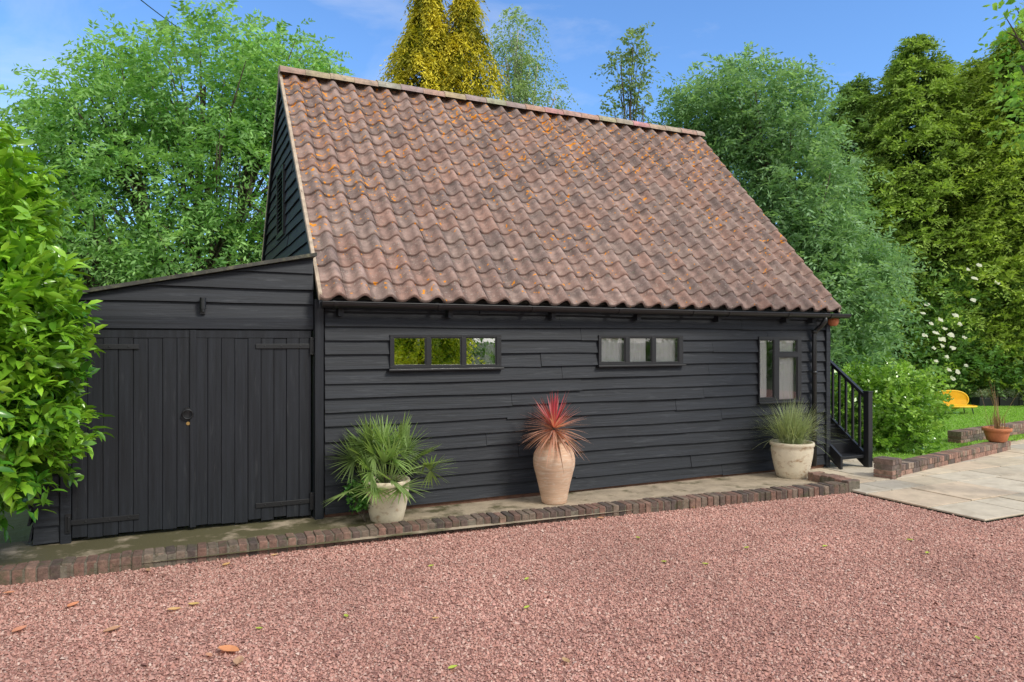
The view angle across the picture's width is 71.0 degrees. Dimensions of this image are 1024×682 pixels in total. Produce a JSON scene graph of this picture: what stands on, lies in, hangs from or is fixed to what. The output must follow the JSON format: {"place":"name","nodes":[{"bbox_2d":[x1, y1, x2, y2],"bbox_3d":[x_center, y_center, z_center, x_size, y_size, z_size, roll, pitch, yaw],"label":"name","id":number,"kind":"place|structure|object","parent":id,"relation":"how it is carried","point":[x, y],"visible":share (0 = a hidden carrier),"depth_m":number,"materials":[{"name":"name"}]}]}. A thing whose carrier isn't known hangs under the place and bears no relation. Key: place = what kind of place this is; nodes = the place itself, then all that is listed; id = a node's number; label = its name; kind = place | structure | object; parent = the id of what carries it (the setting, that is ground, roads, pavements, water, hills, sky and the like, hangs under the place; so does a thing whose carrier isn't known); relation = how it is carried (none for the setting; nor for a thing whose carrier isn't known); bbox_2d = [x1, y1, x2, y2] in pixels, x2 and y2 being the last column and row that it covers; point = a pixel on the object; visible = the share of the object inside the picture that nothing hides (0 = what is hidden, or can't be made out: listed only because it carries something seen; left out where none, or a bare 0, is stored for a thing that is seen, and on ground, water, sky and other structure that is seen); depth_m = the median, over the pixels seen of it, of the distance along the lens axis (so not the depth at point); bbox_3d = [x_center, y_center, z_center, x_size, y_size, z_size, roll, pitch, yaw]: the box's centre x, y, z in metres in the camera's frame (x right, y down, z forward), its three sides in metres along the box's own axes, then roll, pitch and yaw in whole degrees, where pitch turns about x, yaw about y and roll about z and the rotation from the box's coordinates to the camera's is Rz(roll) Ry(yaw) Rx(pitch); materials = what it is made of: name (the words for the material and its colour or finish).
{"place":"outdoors","nodes":[
{"label":"outdoors","id":0,"kind":"place"},
{"bbox_2d":[141,0,195,38],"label":"overhead cable","id":1,"kind":"object","parent":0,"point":[161,15],"visible":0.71,"depth_m":13.16,"materials":[{"name":"black metal"}]},
{"bbox_2d":[0,471,817,565],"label":"path","id":2,"kind":"structure","parent":0,"point":[16,553],"depth_m":6.87,"materials":[{"name":"beige stone"}]},
{"bbox_2d":[27,252,316,544],"bbox_3d":[-4.133,0.439,8.922,2.440,2.622,5.335,0,0,-25],"label":"lean to shed","id":3,"kind":"object","parent":2,"relation":"on","point":[210,411],"visible":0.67,"depth_m":6.65,"materials":[{"name":"black painted timber boards"},{"name":"roofing felt"},{"name":"metal"}]},
{"bbox_2d":[65,329,192,537],"bbox_3d":[-3.399,0.811,6.420,1.011,1.826,0.081,0,0,-25],"label":"door","id":4,"kind":"structure","parent":3,"relation":"in","point":[138,479],"depth_m":6.45,"materials":[{"name":"black wood"}]},
{"bbox_2d":[200,297,205,313],"bbox_3d":[-2.859,-0.326,6.643,0.056,0.150,0.083,0,0,-25],"label":"wall lamp","id":5,"kind":"object","parent":3,"relation":"attached to","point":[202,304],"visible":1,"depth_m":6.61,"materials":[{"name":"black metal"}]},
{"bbox_2d":[190,330,313,527],"bbox_3d":[-2.461,0.812,6.859,1.122,1.829,0.081,0,0,-25],"label":"door","id":6,"kind":"structure","parent":3,"relation":"in","point":[250,390],"depth_m":6.85,"materials":[{"name":"black wood"}]},
{"bbox_2d":[321,413,454,523],"bbox_3d":[-1.182,1.215,7.007,1.368,1.069,1.247,0,0,-25],"label":"potted palm","id":7,"kind":"object","parent":2,"relation":"on","point":[387,495],"visible":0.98,"depth_m":6.91,"materials":[{"name":"plant"}]},
{"bbox_2d":[342,476,377,521],"bbox_3d":[-1.413,1.530,6.970,0.346,0.443,0.399,0,0,35],"label":"ivy plant","id":8,"kind":"object","parent":7,"relation":"in","point":[360,503],"visible":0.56,"depth_m":6.91,"materials":[{"name":"green plant"}]},
{"bbox_2d":[516,392,589,504],"bbox_3d":[0.444,1.137,7.782,0.860,1.226,0.852,0,0,-25],"label":"potted cordyline","id":9,"kind":"object","parent":2,"relation":"on","point":[554,460],"visible":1,"depth_m":7.65,"materials":[{"name":"ceramic"}]},
{"bbox_2d":[753,396,849,478],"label":"potted grass","id":10,"kind":"object","parent":2,"relation":"on","point":[792,450],"depth_m":9.14,"materials":[{"name":"ceramic"}]},
{"bbox_2d":[0,492,1023,681],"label":"gravel ground","id":11,"kind":"structure","parent":0,"point":[497,649],"depth_m":4.68,"materials":[{"name":"gravel"}]},
{"bbox_2d":[11,625,26,631],"bbox_3d":[-3.037,1.776,4.430,0.053,0.013,0.102,0,0,5],"label":"fallen leaf","id":12,"kind":"object","parent":11,"relation":"on","point":[17,628],"visible":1,"depth_m":4.44,"materials":[{"name":"orange plant"}]},
{"bbox_2d":[67,601,78,606],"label":"fallen leaf","id":13,"kind":"object","parent":11,"relation":"on","point":[71,604],"visible":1,"depth_m":4.86,"materials":[{"name":"orange plant"}]},
{"bbox_2d":[103,625,120,631],"bbox_3d":[-2.465,1.776,4.430,0.056,0.015,0.108,0,0,29],"label":"fallen leaf","id":14,"kind":"object","parent":11,"relation":"on","point":[111,628],"visible":1,"depth_m":4.44,"materials":[{"name":"orange plant"}]},
{"bbox_2d":[168,607,180,609],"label":"fallen leaf","id":15,"kind":"object","parent":11,"relation":"on","point":[173,608],"visible":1,"depth_m":4.78,"materials":[{"name":"orange plant"}]},
{"bbox_2d":[218,645,238,650],"bbox_3d":[-1.630,1.774,4.131,0.145,0.020,0.074,0,0,26],"label":"fallen leaf","id":16,"kind":"object","parent":11,"relation":"on","point":[229,648],"visible":1,"depth_m":4.15,"materials":[{"name":"orange plant"}]},
{"bbox_2d":[233,655,243,663],"bbox_3d":[-1.519,1.776,3.991,0.056,0.016,0.109,0,0,-4],"label":"fallen leaf","id":17,"kind":"object","parent":11,"relation":"on","point":[238,659],"visible":1,"depth_m":4.00,"materials":[{"name":"beige plant"}]},
{"bbox_2d":[972,0,1023,168],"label":"overhanging tree","id":18,"kind":"object","parent":11,"relation":"on","point":[1015,99],"visible":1,"depth_m":7.56,"materials":[{"name":"green plant"}]},
{"bbox_2d":[0,494,1023,542],"bbox_3d":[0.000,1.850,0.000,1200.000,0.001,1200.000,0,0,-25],"label":"ground","id":19,"kind":"structure","parent":0,"point":[20,531],"depth_m":7.28,"materials":[{"name":"soil"}]},
{"bbox_2d":[0,120,114,543],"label":"laurel bush","id":20,"kind":"object","parent":19,"relation":"on","point":[44,366],"visible":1,"depth_m":5.37,"materials":[{"name":"green plant"}]},
{"bbox_2d":[0,0,353,287],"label":"ash tree","id":21,"kind":"object","parent":19,"relation":"on","point":[244,131],"visible":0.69,"depth_m":13.99,"materials":[{"name":"green plant"}]},
{"bbox_2d":[0,471,859,584],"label":"brick kerb","id":22,"kind":"structure","parent":19,"relation":"on","point":[107,563],"depth_m":6.51,"materials":[{"name":"brown brick"}]},
{"bbox_2d":[380,0,511,100],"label":"golden conifer","id":23,"kind":"object","parent":19,"relation":"on","point":[433,52],"visible":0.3,"depth_m":17.10,"materials":[{"name":"yellow plant"}]},
{"bbox_2d":[827,32,1023,393],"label":"tall conifer","id":24,"kind":"object","parent":19,"relation":"on","point":[927,100],"visible":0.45,"depth_m":21.58,"materials":[{"name":"green plant"}]},
{"bbox_2d":[0,0,1023,262],"label":"sky","id":25,"kind":"structure","parent":0,"point":[857,36],"materials":[{"name":"blue"}]},
{"bbox_2d":[807,438,1023,521],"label":"patio","id":26,"kind":"structure","parent":0,"point":[988,488],"depth_m":8.77,"materials":[{"name":"stone"}]},
{"bbox_2d":[253,65,851,519],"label":"barn","id":27,"kind":"structure","parent":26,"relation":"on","point":[653,303],"depth_m":8.78,"materials":[{"name":"wood"}]},
{"bbox_2d":[276,164,287,240],"bbox_3d":[-3.087,-1.845,9.652,0.075,0.910,0.700,0,0,-25],"label":"window","id":28,"kind":"structure","parent":27,"relation":"in","point":[280,176],"depth_m":9.72,"materials":[{"name":"paint"}]},
{"bbox_2d":[388,335,503,370],"bbox_3d":[-0.692,0.136,7.637,1.288,0.503,0.120,0,0,-25],"label":"window","id":29,"kind":"structure","parent":27,"relation":"in","point":[407,352],"depth_m":7.61,"materials":[{"name":"glass"}]},
{"bbox_2d":[596,335,685,366],"bbox_3d":[1.591,0.133,8.706,1.329,0.504,0.120,0,0,-25],"label":"window","id":30,"kind":"structure","parent":27,"relation":"in","point":[613,350],"depth_m":8.72,"materials":[{"name":"glass"}]},
{"bbox_2d":[756,337,804,403],"bbox_3d":[3.639,0.400,9.665,0.909,1.017,0.120,0,0,-25],"label":"window","id":31,"kind":"structure","parent":27,"relation":"in","point":[785,352],"depth_m":9.68,"materials":[{"name":"glass"}]},
{"bbox_2d":[828,312,838,325],"bbox_3d":[4.464,-0.303,9.980,0.150,0.190,0.150,0,0,-25],"label":"hanging pot","id":32,"kind":"object","parent":27,"relation":"hanging from","point":[833,321],"visible":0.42,"depth_m":9.93,"materials":[{"name":"ceramic"}]},
{"bbox_2d":[830,359,872,469],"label":"wooden stairs","id":33,"kind":"structure","parent":26,"relation":"on","point":[845,449],"depth_m":10.19,"materials":[{"name":"paint"}]},
{"bbox_2d":[873,441,1010,479],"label":"garden wall","id":34,"kind":"structure","parent":26,"relation":"on","point":[890,468],"depth_m":9.99,"materials":[{"name":"brick"}]},
{"bbox_2d":[979,378,1019,441],"bbox_3d":[7.869,1.079,11.608,0.669,1.071,0.473,0,0,-25],"label":"potted plant","id":35,"kind":"object","parent":34,"relation":"on","point":[996,432],"visible":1,"depth_m":11.49,"materials":[{"name":"orange plant"}]},
{"bbox_2d":[947,420,1023,442],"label":"garden wall","id":36,"kind":"structure","parent":26,"relation":"on","point":[966,435],"depth_m":12.38,"materials":[{"name":"brick"}]},
{"bbox_2d":[831,389,1023,458],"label":"lawn","id":37,"kind":"structure","parent":0,"point":[967,424],"depth_m":14.88,"materials":[{"name":"green plant"}]},
{"bbox_2d":[82,235,258,285],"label":"woodland","id":38,"kind":"object","parent":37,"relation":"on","point":[185,270],"depth_m":35.65,"materials":[{"name":"green plant"}]},
{"bbox_2d":[480,4,580,110],"bbox_3d":[0.361,-4.735,24.064,3.722,13.278,3.109,0,0,-25],"label":"birch tree","id":39,"kind":"object","parent":37,"relation":"on","point":[522,91],"visible":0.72,"depth_m":23.79,"materials":[{"name":"green plant"}]},
{"bbox_2d":[590,21,659,122],"bbox_3d":[3.204,-3.455,19.872,1.977,10.715,1.511,0,0,-5],"label":"slender tree","id":40,"kind":"object","parent":37,"relation":"on","point":[624,85],"visible":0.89,"depth_m":19.94,"materials":[{"name":"green plant"}]},
{"bbox_2d":[644,41,943,409],"bbox_3d":[5.747,-2.508,15.835,6.349,8.843,4.414,0,0,44],"label":"willow tree","id":41,"kind":"object","parent":37,"relation":"on","point":[736,123],"visible":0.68,"depth_m":14.87,"materials":[{"name":"green plant"}]},
{"bbox_2d":[805,72,953,389],"bbox_3d":[11.452,-3.539,24.064,7.022,10.777,7.031,0,0,-25],"label":"tall conifer","id":42,"kind":"object","parent":37,"relation":"on","point":[858,89],"visible":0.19,"depth_m":23.18,"materials":[{"name":"green plant"}]},
{"bbox_2d":[830,351,962,454],"bbox_3d":[6.138,1.046,11.671,2.197,1.766,2.001,0,0,8],"label":"laurel shrub","id":43,"kind":"object","parent":37,"relation":"on","point":[898,428],"visible":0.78,"depth_m":11.36,"materials":[{"name":"green plant"}]},
{"bbox_2d":[937,390,977,413],"bbox_3d":[10.578,1.458,17.095,0.943,0.549,0.612,0,0,0],"label":"garden sofa","id":44,"kind":"object","parent":37,"relation":"on","point":[960,400],"visible":0.53,"depth_m":17.37,"materials":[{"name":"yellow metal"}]},
{"bbox_2d":[892,238,1023,402],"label":"elder bush","id":45,"kind":"object","parent":37,"relation":"on","point":[961,340],"visible":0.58,"depth_m":20.01,"materials":[{"name":"green plant"}]},
{"bbox_2d":[895,21,1023,405],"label":"tall conifer","id":46,"kind":"object","parent":37,"relation":"on","point":[1004,159],"visible":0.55,"depth_m":20.53,"materials":[{"name":"green plant"}]},
{"bbox_2d":[897,54,1023,394],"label":"tall conifer","id":47,"kind":"object","parent":37,"relation":"on","point":[970,68],"visible":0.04,"depth_m":22.63,"materials":[{"name":"green plant"}]},
{"bbox_2d":[971,388,997,405],"bbox_3d":[12.659,1.488,19.285,0.661,0.484,0.566,0,0,-25],"label":"bush","id":48,"kind":"object","parent":37,"relation":"on","point":[977,400],"visible":0.94,"depth_m":19.15,"materials":[{"name":"green plant"}]},
{"bbox_2d":[995,388,1020,405],"bbox_3d":[13.203,1.492,19.248,0.714,0.477,0.617,0,0,-25],"label":"planter box","id":49,"kind":"object","parent":37,"relation":"on","point":[1010,396],"visible":0.9,"depth_m":19.11,"materials":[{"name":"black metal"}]},
{"bbox_2d":[1014,390,1023,405],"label":"planter box","id":50,"kind":"object","parent":37,"relation":"on","point":[1021,401],"visible":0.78,"depth_m":19.13,"materials":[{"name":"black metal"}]}
]}

